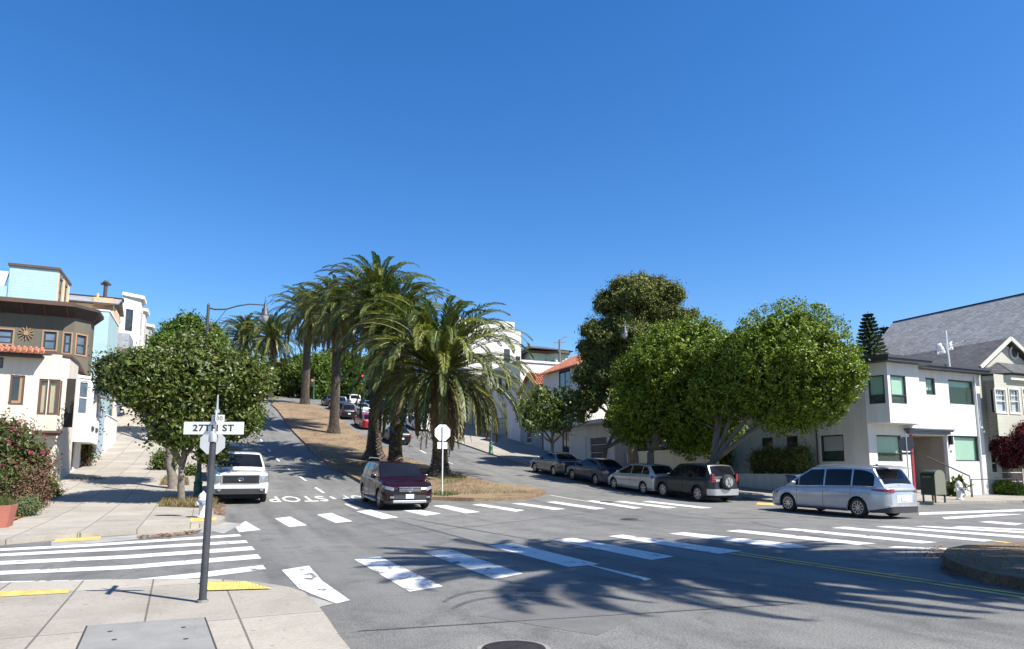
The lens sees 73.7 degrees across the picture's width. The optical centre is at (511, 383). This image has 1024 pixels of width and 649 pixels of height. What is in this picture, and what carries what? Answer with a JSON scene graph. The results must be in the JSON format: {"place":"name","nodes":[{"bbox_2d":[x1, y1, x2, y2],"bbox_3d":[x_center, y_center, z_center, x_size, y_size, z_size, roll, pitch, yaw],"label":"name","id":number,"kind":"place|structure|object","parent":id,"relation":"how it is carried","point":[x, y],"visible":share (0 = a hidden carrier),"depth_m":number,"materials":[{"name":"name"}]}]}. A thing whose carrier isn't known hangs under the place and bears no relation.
{"place":"outdoors","nodes":[
{"label":"outdoors","id":0,"kind":"place"},
{"bbox_2d":[0,407,224,544],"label":"pavement","id":1,"kind":"structure","parent":0,"point":[125,494],"depth_m":24.36,"materials":[{"name":"beige concrete"}]},
{"bbox_2d":[0,493,18,527],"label":"terracotta planter","id":2,"kind":"object","parent":1,"relation":"on","point":[8,510],"visible":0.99,"depth_m":17.21,"materials":[{"name":"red ceramic"}]},
{"bbox_2d":[14,492,46,516],"bbox_3d":[-14.264,3.646,20.053,0.947,0.943,1.181,0,-7,3],"label":"lavender bush","id":3,"kind":"object","parent":1,"relation":"on","point":[28,506],"visible":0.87,"depth_m":19.95,"materials":[{"name":"green plant"}]},
{"bbox_2d":[0,402,62,499],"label":"bougainvillea","id":4,"kind":"object","parent":1,"relation":"on","point":[14,435],"visible":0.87,"depth_m":22.02,"materials":[{"name":"green plant"}]},
{"bbox_2d":[1,446,65,507],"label":"dry shrub","id":5,"kind":"object","parent":1,"relation":"on","point":[40,481],"visible":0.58,"depth_m":22.19,"materials":[{"name":"brown plant"}]},
{"bbox_2d":[102,414,117,451],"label":"white garden wall","id":6,"kind":"structure","parent":1,"relation":"on","point":[110,429],"depth_m":46.25,"materials":[{"name":"paint"}]},
{"bbox_2d":[84,344,177,488],"bbox_3d":[-16.423,1.515,30.622,6.313,6.906,3.548,-1,-7,5],"label":"street tree","id":7,"kind":"object","parent":1,"relation":"on","point":[106,360],"visible":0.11,"depth_m":30.45,"materials":[{"name":"green plant"}]},
{"bbox_2d":[146,445,177,469],"bbox_3d":[-19.036,4.215,37.448,1.904,1.786,1.587,3,-8,-24],"label":"pavement shrub","id":8,"kind":"object","parent":1,"relation":"on","point":[157,461],"visible":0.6,"depth_m":37.09,"materials":[{"name":"green plant"}]},
{"bbox_2d":[159,478,198,507],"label":"tree pit soil","id":9,"kind":"object","parent":1,"relation":"on","point":[176,506],"visible":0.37,"depth_m":30.87,"materials":[{"name":"soil"}]},
{"bbox_2d":[158,493,218,507],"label":"verge grass","id":10,"kind":"structure","parent":9,"relation":"on","point":[169,500],"depth_m":23.90,"materials":[{"name":"plant"}]},
{"bbox_2d":[98,326,280,499],"bbox_3d":[-11.880,1.159,25.516,6.298,7.043,4.488,3,-8,-24],"label":"magnolia tree","id":11,"kind":"object","parent":9,"relation":"on","point":[173,387],"visible":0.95,"depth_m":24.53,"materials":[{"name":"green plant"}]},
{"bbox_2d":[140,307,237,441],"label":"street tree","id":12,"kind":"object","parent":1,"relation":"on","point":[189,321],"visible":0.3,"depth_m":55.98,"materials":[{"name":"green plant"}]},
{"bbox_2d":[195,491,205,517],"bbox_3d":[-9.205,3.586,20.315,0.429,0.780,0.357,3,-8,-24],"label":"fire hydrant","id":13,"kind":"object","parent":1,"relation":"on","point":[201,500],"visible":0.69,"depth_m":20.25,"materials":[{"name":"white metal"}]},
{"bbox_2d":[200,434,224,453],"bbox_3d":[-8.849,2.721,20.059,0.684,2.667,0.076,3,-8,-24],"label":"stop sign","id":14,"kind":"object","parent":1,"relation":"on","point":[205,443],"visible":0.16,"depth_m":20.18,"materials":[{"name":"silver metal"}]},
{"bbox_2d":[191,297,268,496],"bbox_3d":[-11.256,0.412,27.460,2.550,8.295,0.429,3,-8,-24],"label":"street lamp","id":15,"kind":"object","parent":1,"relation":"on","point":[198,482],"visible":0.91,"depth_m":27.37,"materials":[{"name":"grey metal"}]},
{"bbox_2d":[0,578,349,648],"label":"pavement","id":16,"kind":"structure","parent":0,"point":[273,616],"depth_m":7.24,"materials":[{"name":"beige concrete"}]},
{"bbox_2d":[0,517,216,596],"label":"raised yellow plates","id":17,"kind":"object","parent":16,"relation":"on","point":[37,592],"visible":1,"depth_m":8.47,"materials":[{"name":"yellow plastic"}]},
{"bbox_2d":[76,617,216,648],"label":"utility vault lid","id":18,"kind":"object","parent":16,"relation":"on","point":[176,634],"visible":1,"depth_m":6.18,"materials":[{"name":"grey concrete"}]},
{"bbox_2d":[183,395,243,602],"bbox_3d":[-3.503,1.412,7.926,0.592,2.585,0.427,-5,-9,35],"label":"street name sign","id":19,"kind":"object","parent":16,"relation":"on","point":[215,426],"visible":1,"depth_m":7.98,"materials":[{"name":"grey metal"}]},
{"bbox_2d":[199,581,268,589],"bbox_3d":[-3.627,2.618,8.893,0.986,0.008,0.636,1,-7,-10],"label":"tactile paving","id":20,"kind":"structure","parent":16,"relation":"on","point":[224,586],"depth_m":8.83,"materials":[{"name":"plastic"}]},
{"bbox_2d":[0,397,1023,648],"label":"road","id":21,"kind":"structure","parent":0,"point":[830,607],"depth_m":11.74,"materials":[{"name":"grey asphalt"}]},
{"bbox_2d":[0,534,259,574],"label":"crosswalk","id":22,"kind":"structure","parent":21,"relation":"on","point":[230,558],"depth_m":13.25,"materials":[{"name":"paint"}]},
{"bbox_2d":[51,525,214,545],"bbox_3d":[-8.899,3.773,17.295,1.606,0.106,5.732,-3,-8,23],"label":"gutter","id":23,"kind":"object","parent":21,"relation":"on","point":[114,538],"visible":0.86,"depth_m":16.19,"materials":[{"name":"grey concrete"}]},
{"bbox_2d":[211,522,239,533],"bbox_3d":[-7.981,3.951,18.796,0.688,0.086,3.126,2,-7,-12],"label":"road marking","id":24,"kind":"object","parent":21,"relation":"on","point":[224,527],"visible":0.89,"depth_m":18.80,"materials":[{"name":"white paint"}]},
{"bbox_2d":[213,451,270,500],"bbox_3d":[-11.388,3.776,28.496,2.350,1.867,5.885,3,-4,-23],"label":"pickup truck","id":25,"kind":"object","parent":21,"relation":"on","point":[245,476],"visible":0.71,"depth_m":26.08,"materials":[{"name":"white paint"}]},
{"bbox_2d":[0,549,522,602],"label":"worn crosswalk bars","id":26,"kind":"object","parent":21,"relation":"on","point":[306,579],"visible":0.83,"depth_m":10.78,"materials":[{"name":"paint"}]},
{"bbox_2d":[339,402,356,418],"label":"estate car","id":27,"kind":"object","parent":21,"relation":"on","point":[347,409],"visible":0.77,"depth_m":77.52,"materials":[{"name":"black paint"}]},
{"bbox_2d":[360,457,431,508],"bbox_3d":[-4.651,3.844,26.961,2.250,1.838,4.861,3,-5,-23],"label":"car","id":28,"kind":"object","parent":21,"relation":"on","point":[383,484],"visible":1,"depth_m":25.61,"materials":[{"name":"paint"}]},
{"bbox_2d":[271,402,545,501],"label":"planted median","id":29,"kind":"object","parent":21,"relation":"on","point":[282,409],"visible":0.59,"depth_m":50.95,"materials":[{"name":"brown soil"}]},
{"bbox_2d":[267,284,326,403],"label":"date palm","id":30,"kind":"object","parent":29,"relation":"on","point":[305,381],"visible":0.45,"depth_m":92.93,"materials":[{"name":"green plant"}]},
{"bbox_2d":[278,274,366,433],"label":"date palm","id":31,"kind":"object","parent":29,"relation":"on","point":[333,427],"visible":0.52,"depth_m":65.47,"materials":[{"name":"green plant"}]},
{"bbox_2d":[302,251,442,460],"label":"date palm","id":32,"kind":"object","parent":29,"relation":"on","point":[377,273],"visible":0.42,"depth_m":48.77,"materials":[{"name":"green plant"}]},
{"bbox_2d":[330,275,461,460],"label":"date palm","id":33,"kind":"object","parent":29,"relation":"on","point":[395,453],"visible":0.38,"depth_m":46.74,"materials":[{"name":"green plant"}]},
{"bbox_2d":[284,403,537,493],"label":"dry grass","id":34,"kind":"structure","parent":29,"relation":"on","point":[436,489],"depth_m":41.66,"materials":[{"name":"plant"}]},
{"bbox_2d":[334,293,535,475],"bbox_3d":[-4.268,0.322,40.702,12.478,10.878,12.272,3,-8,-24],"label":"date palm","id":35,"kind":"object","parent":29,"relation":"on","point":[443,356],"visible":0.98,"depth_m":39.21,"materials":[{"name":"green plant"}]},
{"bbox_2d":[435,425,449,494],"bbox_3d":[-3.107,3.432,30.480,0.721,3.223,0.076,3,-8,-24],"label":"stop sign","id":36,"kind":"object","parent":29,"relation":"on","point":[442,433],"visible":0.91,"depth_m":30.61,"materials":[{"name":"silver metal"}]},
{"bbox_2d":[236,500,710,531],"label":"crosswalk","id":37,"kind":"structure","parent":21,"relation":"on","point":[290,521],"depth_m":24.73,"materials":[{"name":"paint"}]},
{"bbox_2d":[477,640,550,648],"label":"manhole cover","id":38,"kind":"object","parent":21,"relation":"on","point":[513,644],"visible":1,"depth_m":6.26,"materials":[{"name":"metal"}]},
{"bbox_2d":[530,452,580,475],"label":"sedan","id":39,"kind":"object","parent":21,"relation":"on","point":[554,463],"visible":0.84,"depth_m":44.19,"materials":[{"name":"paint"}]},
{"bbox_2d":[479,597,647,634],"bbox_3d":[0.640,2.609,7.751,1.570,0.001,1.414,-6,-9,37],"label":"road patch","id":40,"kind":"object","parent":21,"relation":"on","point":[547,608],"visible":1,"depth_m":7.70,"materials":[{"name":"grey asphalt"}]},
{"bbox_2d":[566,458,622,484],"bbox_3d":[5.023,5.146,40.792,2.100,1.486,4.642,3,-2,-25],"label":"sedan","id":41,"kind":"object","parent":21,"relation":"on","point":[597,471],"visible":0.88,"depth_m":39.71,"materials":[{"name":"blue paint"}]},
{"bbox_2d":[402,517,805,608],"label":"tyre marks","id":42,"kind":"object","parent":21,"relation":"on","point":[459,604],"visible":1,"depth_m":14.13},
{"bbox_2d":[360,512,901,630],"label":"sealed cracks","id":43,"kind":"object","parent":21,"relation":"on","point":[587,616],"visible":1,"depth_m":7.70,"materials":[{"name":"black asphalt"}]},
{"bbox_2d":[607,463,672,493],"bbox_3d":[6.931,4.997,36.614,2.070,1.526,4.502,3,-4,-25],"label":"hatchback","id":44,"kind":"object","parent":21,"relation":"on","point":[641,476],"visible":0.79,"depth_m":35.49,"materials":[{"name":"paint"}]},
{"bbox_2d":[654,463,738,500],"bbox_3d":[8.817,4.655,32.762,2.140,1.726,4.585,3,-5,-25],"label":"offroader","id":45,"kind":"object","parent":21,"relation":"on","point":[699,481],"visible":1,"depth_m":31.38,"materials":[{"name":"paint"}]},
{"bbox_2d":[710,466,733,476],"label":"rear window","id":46,"kind":"structure","parent":45,"relation":"in","point":[716,470],"depth_m":31.18,"materials":[{"name":"black glass"}]},
{"bbox_2d":[489,526,1023,566],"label":"crosswalk","id":47,"kind":"structure","parent":21,"relation":"on","point":[567,561],"depth_m":15.72,"materials":[{"name":"paint"}]},
{"bbox_2d":[590,546,946,579],"bbox_3d":[5.393,3.226,12.571,8.301,0.001,1.796,3,-8,-24],"label":"thin white line","id":48,"kind":"object","parent":21,"relation":"on","point":[634,576],"visible":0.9,"depth_m":11.22,"materials":[{"name":"paint"}]},
{"bbox_2d":[772,464,920,517],"bbox_3d":[12.323,3.936,25.691,2.310,1.880,5.212,4,-7,-26],"label":"minivan","id":49,"kind":"object","parent":21,"relation":"on","point":[858,491],"visible":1,"depth_m":24.20,"materials":[{"name":"silver paint"}]},
{"bbox_2d":[730,552,1023,597],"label":"yellow centre lines","id":50,"kind":"object","parent":21,"relation":"on","point":[888,576],"visible":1,"depth_m":10.47,"materials":[{"name":"paint"}]},
{"bbox_2d":[919,509,1023,524],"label":"crosswalk","id":51,"kind":"structure","parent":21,"relation":"on","point":[957,512],"depth_m":25.63,"materials":[{"name":"paint"}]},
{"bbox_2d":[941,542,1023,590],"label":"median","id":52,"kind":"object","parent":21,"relation":"on","point":[997,574],"visible":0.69,"depth_m":10.84,"materials":[{"name":"grey concrete"}]},
{"bbox_2d":[0,0,1023,375],"label":"sky","id":53,"kind":"structure","parent":0,"point":[855,158],"materials":[{"name":"blue"}]},
{"bbox_2d":[404,406,1023,504],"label":"pavement","id":54,"kind":"structure","parent":0,"point":[514,451],"depth_m":54.76,"materials":[{"name":"grey concrete"}]},
{"bbox_2d":[469,372,492,432],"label":"yellow garage house","id":55,"kind":"structure","parent":54,"relation":"on","point":[472,418],"depth_m":80.53,"materials":[{"name":"beige paint"}]},
{"bbox_2d":[517,372,545,448],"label":"gabled cottage","id":56,"kind":"structure","parent":54,"relation":"on","point":[531,439],"depth_m":66.31,"materials":[{"name":"grey paint"}]},
{"bbox_2d":[512,381,595,451],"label":"sycamore tree","id":57,"kind":"object","parent":54,"relation":"on","point":[555,414],"visible":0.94,"depth_m":50.17,"materials":[{"name":"green plant"}]},
{"bbox_2d":[601,386,666,457],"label":"ficus tree","id":58,"kind":"object","parent":54,"relation":"on","point":[609,414],"visible":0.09,"depth_m":45.50,"materials":[{"name":"green plant"}]},
{"bbox_2d":[607,313,747,463],"bbox_3d":[9.536,1.047,40.297,6.826,10.437,7.454,3,-8,-24],"label":"ficus tree","id":59,"kind":"object","parent":54,"relation":"on","point":[652,389],"visible":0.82,"depth_m":39.17,"materials":[{"name":"green plant"}]},
{"bbox_2d":[738,474,801,489],"bbox_3d":[15.291,5.871,39.108,1.700,1.418,4.600,3,-8,-24],"label":"planter box","id":60,"kind":"object","parent":54,"relation":"on","point":[768,481],"visible":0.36,"depth_m":39.02,"materials":[{"name":"white paint"}]},
{"bbox_2d":[744,436,819,473],"bbox_3d":[15.331,4.656,39.090,2.056,3.127,4.924,3,-8,-24],"label":"planter hedge","id":61,"kind":"object","parent":60,"relation":"in","point":[787,460],"visible":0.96,"depth_m":38.44,"materials":[{"name":"green plant"}]},
{"bbox_2d":[685,295,871,463],"bbox_3d":[13.451,0.774,34.458,6.950,10.166,9.136,3,-8,-24],"label":"ficus tree","id":62,"kind":"object","parent":54,"relation":"on","point":[800,369],"visible":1,"depth_m":32.65,"materials":[{"name":"green plant"}]},
{"bbox_2d":[898,433,914,477],"bbox_3d":[19.576,4.103,33.753,0.702,3.352,0.076,-4,-8,28],"label":"stop sign","id":63,"kind":"object","parent":54,"relation":"on","point":[905,443],"visible":0.91,"depth_m":33.89,"materials":[{"name":"metal"}]},
{"bbox_2d":[920,470,946,502],"bbox_3d":[19.574,4.754,31.734,0.719,1.506,0.752,2,-8,-18],"label":"mailbox","id":64,"kind":"object","parent":54,"relation":"on","point":[933,483],"visible":1,"depth_m":31.48,"materials":[{"name":"green metal"}]},
{"bbox_2d":[943,474,973,496],"bbox_3d":[23.708,5.495,36.406,1.269,1.535,1.515,3,-8,-24],"label":"strap plant","id":65,"kind":"object","parent":54,"relation":"on","point":[950,486],"visible":0.59,"depth_m":36.27,"materials":[{"name":"green plant"}]},
{"bbox_2d":[988,420,1023,472],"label":"plum tree","id":66,"kind":"object","parent":54,"relation":"on","point":[1010,455],"visible":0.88,"depth_m":38.75,"materials":[{"name":"purple plant"}]},
{"bbox_2d":[992,476,1023,495],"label":"boxwood shrub","id":67,"kind":"object","parent":54,"relation":"on","point":[1005,487],"visible":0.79,"depth_m":38.28,"materials":[{"name":"green plant"}]},
{"bbox_3d":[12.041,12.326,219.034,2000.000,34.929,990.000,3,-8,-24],"label":"ground","id":68,"kind":"structure","parent":0,"visible":0},
{"bbox_2d":[0,344,85,478],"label":"cream house","id":69,"kind":"structure","parent":68,"relation":"on","point":[40,384],"depth_m":30.92,"materials":[{"name":"paint"}]},
{"bbox_2d":[8,375,24,404],"bbox_3d":[-22.174,0.288,30.585,0.550,1.340,0.070,3,-8,-24],"label":"window","id":70,"kind":"structure","parent":69,"relation":"in","point":[15,379],"depth_m":30.57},
{"bbox_2d":[36,378,75,426],"bbox_3d":[-21.197,0.814,31.305,1.800,2.280,0.700,3,-8,-24],"label":"window","id":71,"kind":"structure","parent":69,"relation":"in","point":[43,383],"depth_m":31.19,"materials":[{"name":"brown glass"}]},
{"bbox_2d":[0,296,103,375],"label":"olive house","id":72,"kind":"structure","parent":68,"relation":"on","point":[59,327],"depth_m":41.72,"materials":[{"name":"paint"}]},
{"bbox_2d":[0,328,14,344],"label":"window","id":73,"kind":"structure","parent":72,"relation":"in","point":[7,336],"depth_m":40.91,"materials":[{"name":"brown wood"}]},
{"bbox_2d":[41,330,58,351],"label":"window","id":74,"kind":"structure","parent":72,"relation":"in","point":[50,343],"depth_m":41.78,"materials":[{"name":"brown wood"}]},
{"bbox_2d":[61,332,73,354],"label":"window","id":75,"kind":"structure","parent":72,"relation":"in","point":[67,339],"depth_m":42.12,"materials":[{"name":"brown wood"}]},
{"bbox_2d":[74,333,87,356],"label":"window","id":76,"kind":"structure","parent":72,"relation":"in","point":[80,339],"depth_m":42.77,"materials":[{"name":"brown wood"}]},
{"bbox_2d":[0,262,118,415],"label":"teal house","id":77,"kind":"structure","parent":68,"relation":"on","point":[27,281],"depth_m":51.55,"materials":[{"name":"teal paint"}]},
{"bbox_2d":[70,375,110,471],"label":"white bay house","id":78,"kind":"structure","parent":68,"relation":"on","point":[86,416],"depth_m":34.90,"materials":[{"name":"paint"}]},
{"bbox_2d":[77,381,89,414],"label":"window","id":79,"kind":"structure","parent":78,"relation":"in","point":[83,395],"depth_m":34.70,"materials":[{"name":"blue glass"}]},
{"bbox_2d":[81,371,111,466],"bbox_3d":[-23.446,2.048,37.941,1.974,5.541,1.864,3,-8,-24],"label":"climbing shrub","id":80,"kind":"object","parent":68,"relation":"on","point":[88,451],"visible":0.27,"depth_m":37.60,"materials":[{"name":"green plant"}]},
{"bbox_2d":[94,408,104,456],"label":"blue garden wall","id":81,"kind":"structure","parent":68,"relation":"on","point":[100,437],"depth_m":43.36,"materials":[{"name":"blue paint"}]},
{"bbox_2d":[69,280,132,416],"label":"peach house","id":82,"kind":"structure","parent":68,"relation":"on","point":[115,306],"depth_m":59.50,"materials":[{"name":"paint"}]},
{"bbox_2d":[69,292,146,417],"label":"white victorian","id":83,"kind":"structure","parent":68,"relation":"on","point":[131,319],"depth_m":65.11,"materials":[{"name":"paint"}]},
{"bbox_2d":[217,312,265,359],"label":"date palm","id":84,"kind":"object","parent":68,"relation":"on","point":[237,332],"visible":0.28,"depth_m":125.73,"materials":[{"name":"green plant"}]},
{"bbox_2d":[232,311,303,397],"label":"date palm","id":85,"kind":"object","parent":68,"relation":"on","point":[273,344],"visible":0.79,"depth_m":111.72,"materials":[{"name":"green plant"}]},
{"bbox_2d":[266,355,300,396],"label":"background tree","id":86,"kind":"object","parent":68,"relation":"on","point":[288,380],"visible":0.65,"depth_m":118.05,"materials":[{"name":"green plant"}]},
{"bbox_2d":[291,349,342,398],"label":"background tree","id":87,"kind":"object","parent":68,"relation":"on","point":[320,367],"visible":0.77,"depth_m":116.88,"materials":[{"name":"green plant"}]},
{"bbox_2d":[340,353,370,399],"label":"background tree","id":88,"kind":"object","parent":68,"relation":"on","point":[346,385],"visible":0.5,"depth_m":120.07,"materials":[{"name":"green plant"}]},
{"bbox_2d":[449,319,514,397],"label":"modern block","id":89,"kind":"structure","parent":68,"relation":"on","point":[493,346],"depth_m":92.40,"materials":[{"name":"white paint"}]},
{"bbox_2d":[492,360,560,441],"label":"party wall house","id":90,"kind":"structure","parent":68,"relation":"on","point":[514,430],"depth_m":71.10,"materials":[{"name":"white paint"}]},
{"bbox_2d":[521,346,572,361],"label":"sage victorian","id":91,"kind":"structure","parent":68,"relation":"on","point":[539,353],"depth_m":110.86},
{"bbox_2d":[537,354,641,466],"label":"tile roof house","id":92,"kind":"structure","parent":68,"relation":"on","point":[590,439],"depth_m":57.40,"materials":[{"name":"white paint"}]},
{"bbox_2d":[590,436,606,457],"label":"garage door","id":93,"kind":"structure","parent":92,"relation":"in","point":[597,444],"depth_m":54.60,"materials":[{"name":"grey metal"}]},
{"bbox_2d":[566,268,703,465],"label":"cypress tree","id":94,"kind":"object","parent":68,"relation":"on","point":[643,300],"visible":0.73,"depth_m":49.77,"materials":[{"name":"green plant"}]},
{"bbox_2d":[626,440,718,468],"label":"garden wall","id":95,"kind":"structure","parent":68,"relation":"on","point":[664,456],"depth_m":46.35,"materials":[{"name":"white paint"}]},
{"bbox_2d":[658,354,1018,496],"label":"corner house","id":96,"kind":"structure","parent":68,"relation":"on","point":[933,411],"depth_m":37.36,"materials":[{"name":"white paint"}]},
{"bbox_2d":[821,434,844,461],"bbox_3d":[17.740,3.689,37.189,0.700,2.080,2.500,3,-8,-24],"label":"window","id":97,"kind":"structure","parent":96,"relation":"in","point":[832,446],"depth_m":37.43,"materials":[{"name":"green"}]},
{"bbox_2d":[868,375,885,403],"bbox_3d":[18.789,0.305,35.101,0.755,1.460,0.240,-7,-10,44],"label":"window","id":98,"kind":"structure","parent":96,"relation":"in","point":[877,388],"depth_m":35.13,"materials":[{"name":"green glass"}]},
{"bbox_2d":[876,435,901,461],"bbox_3d":[19.547,3.581,35.962,2.880,2.020,0.700,3,-8,-24],"label":"window","id":99,"kind":"structure","parent":96,"relation":"in","point":[887,445],"depth_m":35.91,"materials":[{"name":"green glass"}]},
{"bbox_2d":[890,375,906,403],"bbox_3d":[19.740,0.301,35.069,1.150,1.460,0.240,3,-8,-24],"label":"window","id":100,"kind":"structure","parent":96,"relation":"in","point":[896,382],"depth_m":35.12,"materials":[{"name":"green glass"}]},
{"bbox_2d":[925,331,968,366],"bbox_3d":[24.007,-1.915,37.558,2.106,1.996,0.922,1,-7,-10],"label":"roof antenna","id":101,"kind":"object","parent":96,"relation":"on","point":[940,349],"visible":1,"depth_m":37.37,"materials":[{"name":"metal"}]},
{"bbox_2d":[929,379,973,404],"bbox_3d":[25.207,0.700,38.874,3.170,2.020,0.700,3,-8,-24],"label":"window","id":102,"kind":"structure","parent":96,"relation":"in","point":[957,388],"depth_m":39.21,"materials":[{"name":"green glass"}]},
{"bbox_2d":[954,436,978,460],"bbox_3d":[25.266,3.842,38.496,3.080,2.070,0.700,3,-8,-24],"label":"window","id":103,"kind":"structure","parent":96,"relation":"in","point":[964,445],"depth_m":38.38,"materials":[{"name":"green glass"}]},
{"bbox_2d":[855,311,888,356],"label":"norfolk pine","id":104,"kind":"object","parent":68,"relation":"on","point":[869,341],"visible":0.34,"depth_m":66.05,"materials":[{"name":"green plant"}]},
{"bbox_2d":[876,293,1023,354],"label":"shingled hall","id":105,"kind":"structure","parent":68,"relation":"on","point":[993,319],"depth_m":62.07,"materials":[{"name":"grey tile"}]},
{"bbox_2d":[904,337,1023,493],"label":"sided house","id":106,"kind":"structure","parent":68,"relation":"on","point":[1001,384],"depth_m":39.53,"materials":[{"name":"grey"}]},
{"bbox_2d":[990,388,1007,413],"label":"window","id":107,"kind":"structure","parent":106,"relation":"in","point":[997,397],"depth_m":38.87,"materials":[{"name":"white"}]},
{"bbox_2d":[1001,467,1023,484],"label":"garage door","id":108,"kind":"structure","parent":106,"relation":"in","point":[1015,474],"depth_m":39.94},
{"bbox_2d":[1007,388,1021,414],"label":"window","id":109,"kind":"structure","parent":106,"relation":"in","point":[1012,392],"depth_m":39.40,"materials":[{"name":"white"}]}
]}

